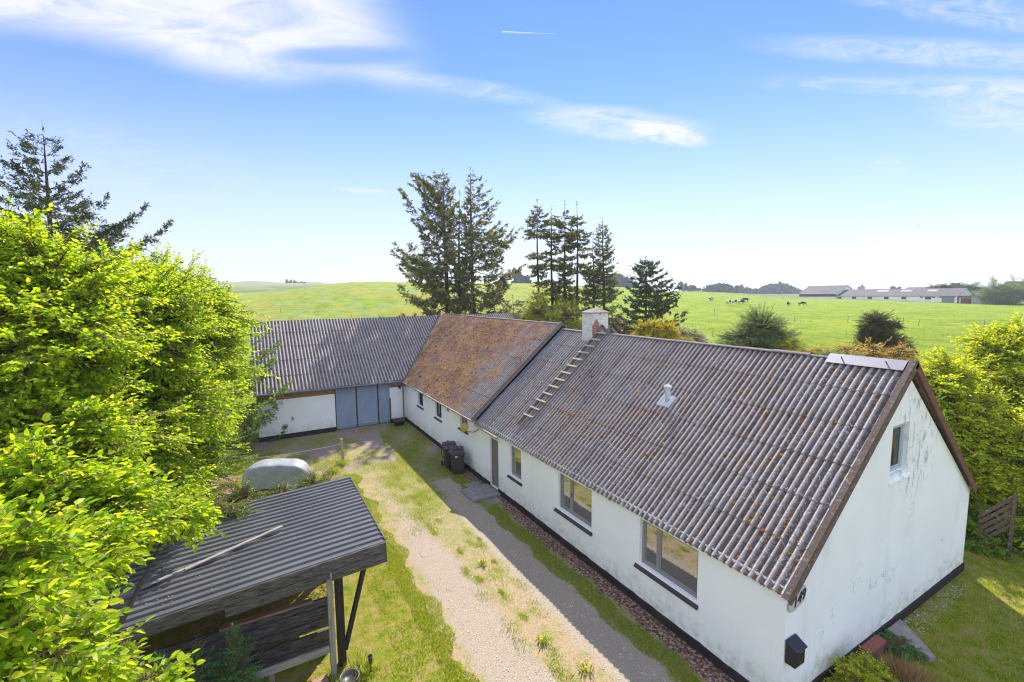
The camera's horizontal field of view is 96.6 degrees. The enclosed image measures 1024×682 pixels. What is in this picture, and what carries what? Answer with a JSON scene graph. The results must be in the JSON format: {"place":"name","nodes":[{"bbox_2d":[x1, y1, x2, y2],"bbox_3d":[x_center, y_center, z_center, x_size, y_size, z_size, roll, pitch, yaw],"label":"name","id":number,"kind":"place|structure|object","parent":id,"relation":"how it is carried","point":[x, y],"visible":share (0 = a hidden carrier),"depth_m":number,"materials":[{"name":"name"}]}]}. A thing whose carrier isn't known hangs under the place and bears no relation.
{"place":"outdoors","nodes":[
{"label":"outdoors","id":0,"kind":"place"},
{"bbox_2d":[247,421,734,681],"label":"driveway","id":1,"kind":"structure","parent":0,"point":[703,668],"depth_m":13.50,"materials":[{"name":"beige gravel"}]},
{"bbox_2d":[323,465,343,474],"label":"grass tuft","id":2,"kind":"object","parent":1,"relation":"on","point":[335,469],"visible":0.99,"depth_m":22.48,"materials":[{"name":"green plant"}]},
{"bbox_2d":[334,457,351,465],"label":"grass tuft","id":3,"kind":"object","parent":1,"relation":"on","point":[342,461],"visible":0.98,"depth_m":23.60,"materials":[{"name":"green plant"}]},
{"bbox_2d":[393,418,404,425],"bbox_3d":[-7.621,5.471,30.741,0.792,0.360,0.800,-4,7,-30],"label":"tub","id":4,"kind":"object","parent":1,"relation":"on","point":[398,421],"visible":1,"depth_m":30.54,"materials":[{"name":"black plastic"}]},
{"bbox_2d":[441,441,456,467],"bbox_3d":[-3.149,5.787,23.203,0.784,1.217,0.965,-2,6,-18],"label":"wheelie bin","id":5,"kind":"object","parent":1,"relation":"on","point":[447,445],"visible":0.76,"depth_m":22.86,"materials":[{"name":"black plastic"}]},
{"bbox_2d":[449,446,464,473],"bbox_3d":[-2.687,5.864,22.410,0.784,1.217,0.965,-2,6,-12],"label":"wheelie bin","id":6,"kind":"object","parent":1,"relation":"on","point":[457,453],"visible":1,"depth_m":22.05,"materials":[{"name":"black plastic"}]},
{"bbox_2d":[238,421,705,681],"bbox_3d":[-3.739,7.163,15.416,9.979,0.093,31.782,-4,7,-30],"label":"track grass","id":7,"kind":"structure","parent":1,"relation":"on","point":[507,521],"depth_m":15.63,"materials":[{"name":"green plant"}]},
{"bbox_2d":[477,558,487,566],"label":"dandelion","id":8,"kind":"object","parent":1,"relation":"on","point":[482,562],"visible":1,"depth_m":14.77,"materials":[{"name":"yellow plant"}]},
{"bbox_2d":[536,631,552,645],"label":"dandelion","id":9,"kind":"object","parent":1,"relation":"on","point":[543,637],"visible":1,"depth_m":11.47,"materials":[{"name":"yellow plant"}]},
{"bbox_2d":[570,659,593,675],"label":"dandelion","id":10,"kind":"object","parent":1,"relation":"on","point":[585,668],"visible":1,"depth_m":10.54,"materials":[{"name":"yellow plant"}]},
{"bbox_2d":[0,0,1023,290],"label":"sky","id":11,"kind":"structure","parent":0,"point":[801,144],"materials":[{"name":"blue"}]},
{"bbox_2d":[502,31,546,33],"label":"contrail","id":12,"kind":"object","parent":11,"relation":"in","point":[521,32],"visible":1,"depth_m":4885.09,"materials":[{"name":"white"}]},
{"bbox_2d":[7,281,1023,681],"bbox_3d":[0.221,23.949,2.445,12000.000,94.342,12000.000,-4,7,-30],"label":"ground","id":13,"kind":"structure","parent":0,"point":[371,625],"depth_m":25.99,"materials":[{"name":"green plant"}]},
{"bbox_2d":[0,124,173,263],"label":"spruce","id":14,"kind":"object","parent":13,"relation":"on","point":[104,233],"visible":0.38,"depth_m":20.23,"materials":[{"name":"green plant"}]},
{"bbox_2d":[0,196,203,478],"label":"elm tree","id":15,"kind":"object","parent":13,"relation":"on","point":[65,331],"visible":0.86,"depth_m":8.07,"materials":[{"name":"green plant"}]},
{"bbox_2d":[0,491,205,681],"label":"elm tree","id":16,"kind":"object","parent":13,"relation":"on","point":[48,649],"visible":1,"depth_m":3.72,"materials":[{"name":"green plant"}]},
{"bbox_2d":[0,412,225,650],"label":"elm tree","id":17,"kind":"object","parent":13,"relation":"on","point":[129,514],"visible":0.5,"depth_m":6.14,"materials":[{"name":"green plant"}]},
{"bbox_2d":[35,230,253,542],"bbox_3d":[-9.686,2.606,11.525,5.566,10.446,5.987,4,7,36],"label":"elm tree","id":18,"kind":"object","parent":13,"relation":"on","point":[175,381],"visible":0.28,"depth_m":11.29,"materials":[{"name":"green plant"}]},
{"bbox_2d":[138,636,227,681],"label":"elder shrub","id":19,"kind":"object","parent":13,"relation":"on","point":[198,676],"visible":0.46,"depth_m":8.85,"materials":[{"name":"green plant"}]},
{"bbox_2d":[139,242,280,491],"bbox_3d":[-11.540,1.976,15.630,5.478,10.917,7.287,-8,10,-52],"label":"elm tree","id":20,"kind":"object","parent":13,"relation":"on","point":[220,350],"visible":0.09,"depth_m":15.43,"materials":[{"name":"green plant"}]},
{"bbox_2d":[175,425,259,492],"bbox_3d":[-11.263,4.611,13.390,5.288,6.107,8.544,0,6,4],"label":"shrub","id":21,"kind":"object","parent":13,"relation":"on","point":[218,472],"visible":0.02,"depth_m":15.01,"materials":[{"name":"green plant"}]},
{"bbox_2d":[207,476,238,486],"bbox_3d":[-13.409,6.528,21.087,1.200,0.125,0.800,-3,6,-20],"label":"pallet","id":22,"kind":"object","parent":13,"relation":"on","point":[231,478],"visible":0.36,"depth_m":21.05,"materials":[{"name":"brown wood"}]},
{"bbox_2d":[81,476,386,681],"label":"shed","id":23,"kind":"structure","parent":13,"relation":"on","point":[309,518],"depth_m":10.61,"materials":[{"name":"black paint"}]},
{"bbox_2d":[116,562,196,597],"bbox_3d":[-7.702,5.204,9.886,0.100,0.149,1.678,5,8,43],"label":"loose plank","id":24,"kind":"object","parent":23,"relation":"on","point":[153,582],"visible":0.64,"depth_m":9.86,"materials":[{"name":"grey wood"}]},
{"bbox_2d":[184,525,282,570],"bbox_3d":[-6.636,4.955,11.020,0.100,0.174,2.134,4,8,40],"label":"loose plank","id":25,"kind":"object","parent":23,"relation":"on","point":[231,548],"visible":1,"depth_m":10.92,"materials":[{"name":"grey wood"}]},
{"bbox_2d":[135,490,365,611],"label":"leaf litter","id":26,"kind":"object","parent":23,"relation":"on","point":[213,560],"visible":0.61,"depth_m":10.49,"materials":[{"name":"brown plant"}]},
{"bbox_2d":[188,584,334,646],"bbox_3d":[-6.108,6.707,11.463,3.495,1.080,2.131,-4,7,-30],"label":"brushwood","id":27,"kind":"object","parent":23,"relation":"in","point":[260,608],"visible":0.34,"depth_m":11.29,"materials":[{"name":"brown plant"}]},
{"bbox_2d":[222,488,252,496],"bbox_3d":[-12.148,6.726,20.211,1.200,0.125,0.800,-2,6,-10],"label":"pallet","id":28,"kind":"object","parent":13,"relation":"on","point":[228,492],"visible":0.16,"depth_m":20.22,"materials":[{"name":"brown wood"}]},
{"bbox_2d":[205,620,276,681],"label":"spruce","id":29,"kind":"object","parent":13,"relation":"on","point":[238,674],"visible":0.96,"depth_m":9.12,"materials":[{"name":"green plant"}]},
{"bbox_2d":[194,269,293,464],"bbox_3d":[-15.568,1.737,24.992,8.348,11.395,8.144,-4,7,-30],"label":"tree","id":30,"kind":"object","parent":13,"relation":"on","point":[254,424],"visible":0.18,"depth_m":26.02,"materials":[{"name":"green plant"}]},
{"bbox_2d":[153,469,337,546],"bbox_3d":[-8.554,5.759,13.407,3.216,3.777,6.170,4,8,40],"label":"climbing shrub","id":31,"kind":"object","parent":13,"relation":"on","point":[230,505],"visible":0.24,"depth_m":13.71,"materials":[{"name":"green plant"}]},
{"bbox_2d":[242,458,311,489],"bbox_3d":[-10.840,6.058,21.074,2.800,1.036,1.348,-1,6,-8],"label":"upturned boat","id":32,"kind":"object","parent":13,"relation":"on","point":[265,472],"visible":0.92,"depth_m":20.54,"materials":[{"name":"white plastic"}]},
{"bbox_2d":[285,279,305,282],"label":"distant buildings","id":33,"kind":"structure","parent":13,"relation":"on","point":[290,281],"depth_m":571.09,"materials":[{"name":"grey"}]},
{"bbox_2d":[291,468,338,484],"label":"withered shrub","id":34,"kind":"object","parent":13,"relation":"on","point":[311,477],"visible":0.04,"depth_m":15.54,"materials":[{"name":"brown plant"}]},
{"bbox_2d":[308,674,328,681],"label":"plank pile","id":35,"kind":"object","parent":13,"relation":"on","point":[323,678],"visible":1,"depth_m":10.25,"materials":[{"name":"brown wood"}]},
{"bbox_2d":[243,307,393,317],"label":"field fence","id":36,"kind":"object","parent":13,"relation":"on","point":[280,309],"visible":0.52,"depth_m":106.17,"materials":[{"name":"brown wood"}]},
{"bbox_2d":[212,449,462,681],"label":"lawn grass","id":37,"kind":"structure","parent":13,"relation":"on","point":[399,625],"depth_m":12.75,"materials":[{"name":"green plant"}]},
{"bbox_2d":[321,669,356,681],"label":"grass tuft","id":38,"kind":"object","parent":13,"relation":"on","point":[335,680],"visible":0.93,"depth_m":10.15,"materials":[{"name":"green plant"}]},
{"bbox_2d":[340,439,343,459],"bbox_3d":[-8.899,5.799,23.954,0.205,1.357,0.150,2,6,24],"label":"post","id":39,"kind":"object","parent":13,"relation":"on","point":[342,449],"visible":0.66,"depth_m":23.90,"materials":[{"name":"brown wood"}]},
{"bbox_2d":[240,444,339,459],"bbox_3d":[-12.802,5.681,22.704,8.126,0.311,0.024,-2,6,-18],"label":"rope","id":40,"kind":"object","parent":39,"relation":"attached to","point":[295,452],"visible":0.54,"depth_m":23.28,"materials":[{"name":"brown fabric"}]},
{"bbox_2d":[339,668,359,681],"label":"flower pot","id":41,"kind":"object","parent":13,"relation":"on","point":[344,675],"visible":0.98,"depth_m":10.27,"materials":[{"name":"grey metal"}]},
{"bbox_2d":[345,646,382,681],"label":"grass tuft","id":42,"kind":"object","parent":13,"relation":"on","point":[363,660],"visible":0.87,"depth_m":10.66,"materials":[{"name":"green plant"}]},
{"bbox_2d":[368,654,372,671],"bbox_3d":[-3.282,7.487,10.590,0.117,0.403,0.120,-4,7,-30],"label":"solar lamp","id":43,"kind":"object","parent":13,"relation":"on","point":[370,658],"visible":0.95,"depth_m":10.56,"materials":[{"name":"black plastic"}]},
{"bbox_2d":[249,312,521,442],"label":"barn","id":44,"kind":"structure","parent":13,"relation":"on","point":[339,361],"depth_m":30.57,"materials":[{"name":"white brick"}]},
{"bbox_2d":[334,387,356,429],"bbox_3d":[-10.820,4.397,29.734,1.280,2.680,0.060,-4,7,-30],"label":"door","id":45,"kind":"structure","parent":44,"relation":"in","point":[345,403],"depth_m":29.72,"materials":[{"name":"wood"}]},
{"bbox_2d":[356,385,377,426],"bbox_3d":[-9.644,4.318,30.403,1.350,2.680,0.060,-4,7,-30],"label":"door","id":46,"kind":"structure","parent":44,"relation":"in","point":[366,401],"depth_m":30.39,"materials":[{"name":"wood"}]},
{"bbox_2d":[377,384,389,423],"bbox_3d":[-8.690,4.254,30.946,0.770,2.680,0.060,-4,7,-30],"label":"door","id":47,"kind":"structure","parent":44,"relation":"in","point":[383,394],"depth_m":30.93,"materials":[{"name":"wood"}]},
{"bbox_2d":[378,169,475,317],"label":"spruce","id":48,"kind":"object","parent":13,"relation":"on","point":[438,291],"visible":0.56,"depth_m":43.85,"materials":[{"name":"green plant"}]},
{"bbox_2d":[442,190,479,314],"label":"spruce","id":49,"kind":"object","parent":13,"relation":"on","point":[459,258],"visible":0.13,"depth_m":45.85,"materials":[{"name":"green plant"}]},
{"bbox_2d":[461,482,502,505],"bbox_3d":[-1.363,6.684,20.017,1.330,0.150,2.450,-4,7,-30],"label":"doorstep","id":50,"kind":"object","parent":13,"relation":"on","point":[473,492],"visible":0.98,"depth_m":19.84,"materials":[{"name":"grey concrete"}]},
{"bbox_2d":[447,167,525,314],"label":"spruce","id":51,"kind":"object","parent":13,"relation":"on","point":[497,292],"visible":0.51,"depth_m":44.45,"materials":[{"name":"green plant"}]},
{"bbox_2d":[497,295,525,317],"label":"shrub","id":52,"kind":"object","parent":13,"relation":"on","point":[509,306],"visible":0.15,"depth_m":42.52,"materials":[{"name":"green plant"}]},
{"bbox_2d":[511,268,531,283],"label":"woodland","id":53,"kind":"object","parent":13,"relation":"on","point":[519,278],"visible":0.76,"depth_m":303.79,"materials":[{"name":"green plant"}]},
{"bbox_2d":[522,199,558,321],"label":"spruce","id":54,"kind":"object","parent":13,"relation":"on","point":[537,268],"visible":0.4,"depth_m":46.11,"materials":[{"name":"green plant"}]},
{"bbox_2d":[502,285,584,329],"bbox_3d":[2.716,0.035,38.070,7.880,9.340,7.265,-4,7,-30],"label":"shrub","id":55,"kind":"object","parent":13,"relation":"on","point":[566,316],"visible":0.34,"depth_m":37.57,"materials":[{"name":"green plant"}]},
{"bbox_2d":[540,206,563,318],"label":"spruce","id":56,"kind":"object","parent":13,"relation":"on","point":[553,268],"visible":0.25,"depth_m":47.09,"materials":[{"name":"green plant"}]},
{"bbox_2d":[548,200,583,328],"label":"spruce","id":57,"kind":"object","parent":13,"relation":"on","point":[559,224],"visible":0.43,"depth_m":46.06,"materials":[{"name":"green plant"}]},
{"bbox_2d":[556,201,597,328],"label":"spruce","id":58,"kind":"object","parent":13,"relation":"on","point":[573,271],"visible":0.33,"depth_m":45.56,"materials":[{"name":"green plant"}]},
{"bbox_2d":[581,239,610,331],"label":"spruce","id":59,"kind":"object","parent":13,"relation":"on","point":[594,286],"visible":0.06,"depth_m":47.49,"materials":[{"name":"green plant"}]},
{"bbox_2d":[578,218,629,332],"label":"spruce","id":60,"kind":"object","parent":13,"relation":"on","point":[604,278],"visible":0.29,"depth_m":45.14,"materials":[{"name":"green plant"}]},
{"bbox_2d":[608,314,628,333],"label":"shrub","id":61,"kind":"object","parent":13,"relation":"on","point":[612,324],"visible":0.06,"depth_m":40.63,"materials":[{"name":"green plant"}]},
{"bbox_2d":[601,272,637,288],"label":"woodland","id":62,"kind":"object","parent":13,"relation":"on","point":[622,279],"visible":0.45,"depth_m":404.77,"materials":[{"name":"plant"}]},
{"bbox_2d":[613,256,692,334],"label":"spruce","id":63,"kind":"object","parent":13,"relation":"on","point":[660,306],"visible":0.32,"depth_m":41.27,"materials":[{"name":"green plant"}]},
{"bbox_2d":[630,314,693,340],"bbox_3d":[8.637,2.242,26.925,4.342,7.710,3.688,1,6,11],"label":"shrub","id":64,"kind":"object","parent":13,"relation":"on","point":[663,330],"visible":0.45,"depth_m":26.32,"materials":[{"name":"yellow plant"}]},
{"bbox_2d":[402,308,977,681],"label":"farmhouse","id":65,"kind":"object","parent":13,"relation":"on","point":[719,506],"visible":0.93,"depth_m":12.45,"materials":[{"name":"white paint"}]},
{"bbox_2d":[417,393,423,409],"bbox_3d":[-5.751,3.747,28.872,0.240,0.985,1.220,-4,7,-30],"label":"window","id":66,"kind":"structure","parent":65,"relation":"in","point":[420,395],"depth_m":28.97,"materials":[{"name":"glass"}]},
{"bbox_2d":[434,403,441,422],"bbox_3d":[-4.186,4.016,26.151,0.240,1.035,1.200,-4,7,-30],"label":"window","id":67,"kind":"structure","parent":65,"relation":"in","point":[438,405],"depth_m":26.32,"materials":[{"name":"glass"}]},
{"bbox_2d":[458,417,467,434],"bbox_3d":[-2.408,4.186,23.046,0.240,0.775,1.200,-4,7,-30],"label":"window","id":68,"kind":"structure","parent":65,"relation":"in","point":[464,420],"depth_m":23.21,"materials":[{"name":"glass"}]},
{"bbox_2d":[460,423,478,432],"bbox_3d":[-2.040,4.127,21.581,1.004,0.415,0.239,3,7,30],"label":"satellite dish","id":69,"kind":"object","parent":65,"relation":"attached to","point":[464,427],"visible":1,"depth_m":21.64,"materials":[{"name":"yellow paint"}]},
{"bbox_2d":[492,438,498,487],"bbox_3d":[-0.697,5.426,20.318,0.110,2.240,0.820,-4,7,-30],"label":"door","id":70,"kind":"structure","parent":65,"relation":"in","point":[495,477],"depth_m":20.45,"materials":[{"name":"grey paint"}]},
{"bbox_2d":[507,446,521,485],"bbox_3d":[0.166,5.021,18.622,0.240,1.425,1.140,-4,7,-30],"label":"window","id":71,"kind":"structure","parent":65,"relation":"in","point":[516,453],"depth_m":18.74,"materials":[{"name":"glass"}]},
{"bbox_2d":[517,325,617,428],"bbox_3d":[2.485,1.401,19.965,5.007,4.048,0.720,-4,7,-30],"label":"roof ladder","id":72,"kind":"object","parent":65,"relation":"on","point":[540,409],"visible":0.99,"depth_m":19.83,"materials":[{"name":"grey metal"}]},
{"bbox_2d":[554,473,591,535],"bbox_3d":[2.079,5.362,15.299,0.240,1.465,2.040,-4,7,-30],"label":"window","id":73,"kind":"structure","parent":65,"relation":"in","point":[575,498],"depth_m":15.31,"materials":[{"name":"glass"}]},
{"bbox_2d":[633,520,698,609],"bbox_3d":[4.030,5.680,11.908,0.240,1.465,2.090,-4,7,-30],"label":"window","id":74,"kind":"structure","parent":65,"relation":"in","point":[677,561],"depth_m":11.88,"materials":[{"name":"clear glass"}]},
{"bbox_2d":[785,634,807,668],"bbox_3d":[5.750,6.292,9.240,0.380,0.489,0.240,-4,7,-30],"label":"mailbox","id":75,"kind":"object","parent":65,"relation":"attached to","point":[796,646],"visible":1,"depth_m":9.19,"materials":[{"name":"black metal"}]},
{"bbox_2d":[788,585,805,612],"bbox_3d":[5.794,5.238,9.262,0.599,0.459,0.030,-4,7,-30],"label":"house number","id":76,"kind":"object","parent":65,"relation":"attached to","point":[799,600],"visible":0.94,"depth_m":9.28,"materials":[{"name":"metal"}]},
{"bbox_2d":[888,423,910,484],"bbox_3d":[9.566,2.729,11.317,1.130,1.435,0.220,-4,7,-30],"label":"window","id":77,"kind":"structure","parent":65,"relation":"in","point":[898,431],"depth_m":11.44,"materials":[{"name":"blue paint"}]},
{"bbox_2d":[673,324,713,343],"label":"shrub","id":78,"kind":"object","parent":13,"relation":"on","point":[696,337],"visible":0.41,"depth_m":28.77,"materials":[{"name":"green plant"}]},
{"bbox_2d":[677,281,740,292],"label":"woodland","id":79,"kind":"object","parent":13,"relation":"on","point":[723,287],"visible":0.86,"depth_m":433.31,"materials":[{"name":"plant"}]},
{"bbox_2d":[713,298,808,348],"bbox_3d":[15.994,1.534,29.273,6.016,8.511,5.981,-4,7,-30],"label":"shrub","id":80,"kind":"object","parent":13,"relation":"on","point":[759,330],"visible":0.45,"depth_m":28.54,"materials":[{"name":"green plant"}]},
{"bbox_2d":[736,281,802,293],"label":"woodland","id":81,"kind":"object","parent":13,"relation":"on","point":[780,287],"visible":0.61,"depth_m":559.03,"materials":[{"name":"plant"}]},
{"bbox_2d":[770,336,812,352],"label":"shrub","id":82,"kind":"object","parent":13,"relation":"on","point":[788,345],"visible":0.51,"depth_m":27.04,"materials":[{"name":"green plant"}]},
{"bbox_2d":[799,285,851,298],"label":"barn","id":83,"kind":"structure","parent":13,"relation":"on","point":[830,292],"depth_m":238.65,"materials":[{"name":"grey metal"}]},
{"bbox_2d":[816,347,865,355],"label":"shrub","id":84,"kind":"object","parent":13,"relation":"on","point":[826,352],"visible":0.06,"depth_m":20.08,"materials":[{"name":"green plant"}]},
{"bbox_2d":[789,336,928,362],"bbox_3d":[15.963,3.156,21.875,6.202,6.779,2.886,-1,6,-1],"label":"shrub","id":85,"kind":"object","parent":13,"relation":"on","point":[886,354],"visible":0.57,"depth_m":21.20,"materials":[{"name":"brown plant"}]},
{"bbox_2d":[823,645,898,681],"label":"shrub","id":86,"kind":"object","parent":13,"relation":"on","point":[855,669],"visible":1,"depth_m":9.85,"materials":[{"name":"green plant"}]},
{"bbox_2d":[714,309,1011,325],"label":"field fence","id":87,"kind":"object","parent":13,"relation":"on","point":[854,316],"visible":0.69,"depth_m":83.03,"materials":[{"name":"brown wood"}]},
{"bbox_2d":[860,635,886,658],"bbox_3d":[8.700,7.432,10.996,0.800,0.310,0.240,-4,7,-30],"label":"brick stub","id":88,"kind":"object","parent":13,"relation":"on","point":[872,643],"visible":0.64,"depth_m":10.92,"materials":[{"name":"red brick"}]},
{"bbox_2d":[843,308,919,360],"bbox_3d":[22.102,1.989,27.202,3.704,7.912,3.389,0,6,4],"label":"shrub","id":89,"kind":"object","parent":13,"relation":"on","point":[877,328],"visible":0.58,"depth_m":26.68,"materials":[{"name":"green plant"}]},
{"bbox_2d":[871,626,925,664],"bbox_3d":[9.351,7.455,11.058,1.065,0.628,0.960,-2,6,-15],"label":"ivy","id":90,"kind":"object","parent":13,"relation":"on","point":[898,647],"visible":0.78,"depth_m":10.95,"materials":[{"name":"green plant"}]},
{"bbox_2d":[837,288,973,303],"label":"cowshed","id":91,"kind":"structure","parent":13,"relation":"on","point":[949,295],"depth_m":200.47,"materials":[{"name":"white brick"}]},
{"bbox_2d":[941,296,954,302],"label":"door","id":92,"kind":"structure","parent":91,"relation":"in","point":[945,299],"depth_m":187.97,"materials":[{"name":"grey metal"}]},
{"bbox_2d":[865,647,947,681],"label":"dry grass clump","id":93,"kind":"object","parent":13,"relation":"on","point":[903,673],"visible":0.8,"depth_m":10.13,"materials":[{"name":"brown plant"}]},
{"bbox_2d":[887,619,935,662],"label":"stone slab","id":94,"kind":"structure","parent":13,"relation":"on","point":[899,627],"depth_m":11.29,"materials":[{"name":"grey concrete"}]},
{"bbox_2d":[905,287,924,288],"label":"barn","id":95,"kind":"structure","parent":13,"relation":"on","point":[915,287],"depth_m":230.54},
{"bbox_2d":[922,282,975,291],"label":"woodland","id":96,"kind":"object","parent":13,"relation":"on","point":[953,285],"visible":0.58,"depth_m":202.89,"materials":[{"name":"green plant"}]},
{"bbox_2d":[916,344,1023,520],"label":"hawthorn tree","id":97,"kind":"object","parent":13,"relation":"on","point":[958,385],"visible":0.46,"depth_m":17.53,"materials":[{"name":"green plant"}]},
{"bbox_2d":[968,281,984,292],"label":"pine tree","id":98,"kind":"object","parent":13,"relation":"on","point":[977,288],"visible":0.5,"depth_m":212.24,"materials":[{"name":"green plant"}]},
{"bbox_2d":[935,391,1023,562],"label":"shrub","id":99,"kind":"object","parent":13,"relation":"on","point":[973,524],"visible":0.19,"depth_m":15.30,"materials":[{"name":"green plant"}]},
{"bbox_2d":[948,311,1023,426],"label":"hawthorn tree","id":100,"kind":"object","parent":13,"relation":"on","point":[999,358],"visible":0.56,"depth_m":20.67,"materials":[{"name":"green plant"}]},
{"bbox_2d":[961,391,1023,551],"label":"hawthorn tree","id":101,"kind":"object","parent":13,"relation":"on","point":[1017,439],"visible":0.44,"depth_m":16.17,"materials":[{"name":"green plant"}]},
{"bbox_2d":[971,291,1013,303],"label":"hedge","id":102,"kind":"object","parent":13,"relation":"on","point":[973,301],"visible":0.12,"depth_m":186.65,"materials":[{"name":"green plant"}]},
{"bbox_2d":[964,275,1023,304],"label":"willow tree","id":103,"kind":"object","parent":13,"relation":"on","point":[994,294],"visible":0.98,"depth_m":175.55,"materials":[{"name":"green plant"}]},
{"bbox_2d":[976,494,1017,557],"bbox_3d":[16.040,6.041,15.148,0.246,2.203,0.834,-4,7,-31],"label":"slatted rack","id":104,"kind":"object","parent":13,"relation":"on","point":[1011,512],"visible":0.83,"depth_m":15.02,"materials":[{"name":"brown wood"}]},
{"bbox_2d":[991,273,1023,304],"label":"willow tree","id":105,"kind":"object","parent":13,"relation":"on","point":[1018,294],"visible":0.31,"depth_m":176.01,"materials":[{"name":"green plant"}]},
{"bbox_2d":[904,581,968,631],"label":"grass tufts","id":106,"kind":"object","parent":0,"point":[935,607],"visible":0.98,"depth_m":12.59,"materials":[{"name":"green plant"}]},
{"bbox_2d":[905,536,1023,681],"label":"shaded lawn grass","id":107,"kind":"structure","parent":0,"point":[994,609],"depth_m":12.03,"materials":[{"name":"green plant"}]}
]}

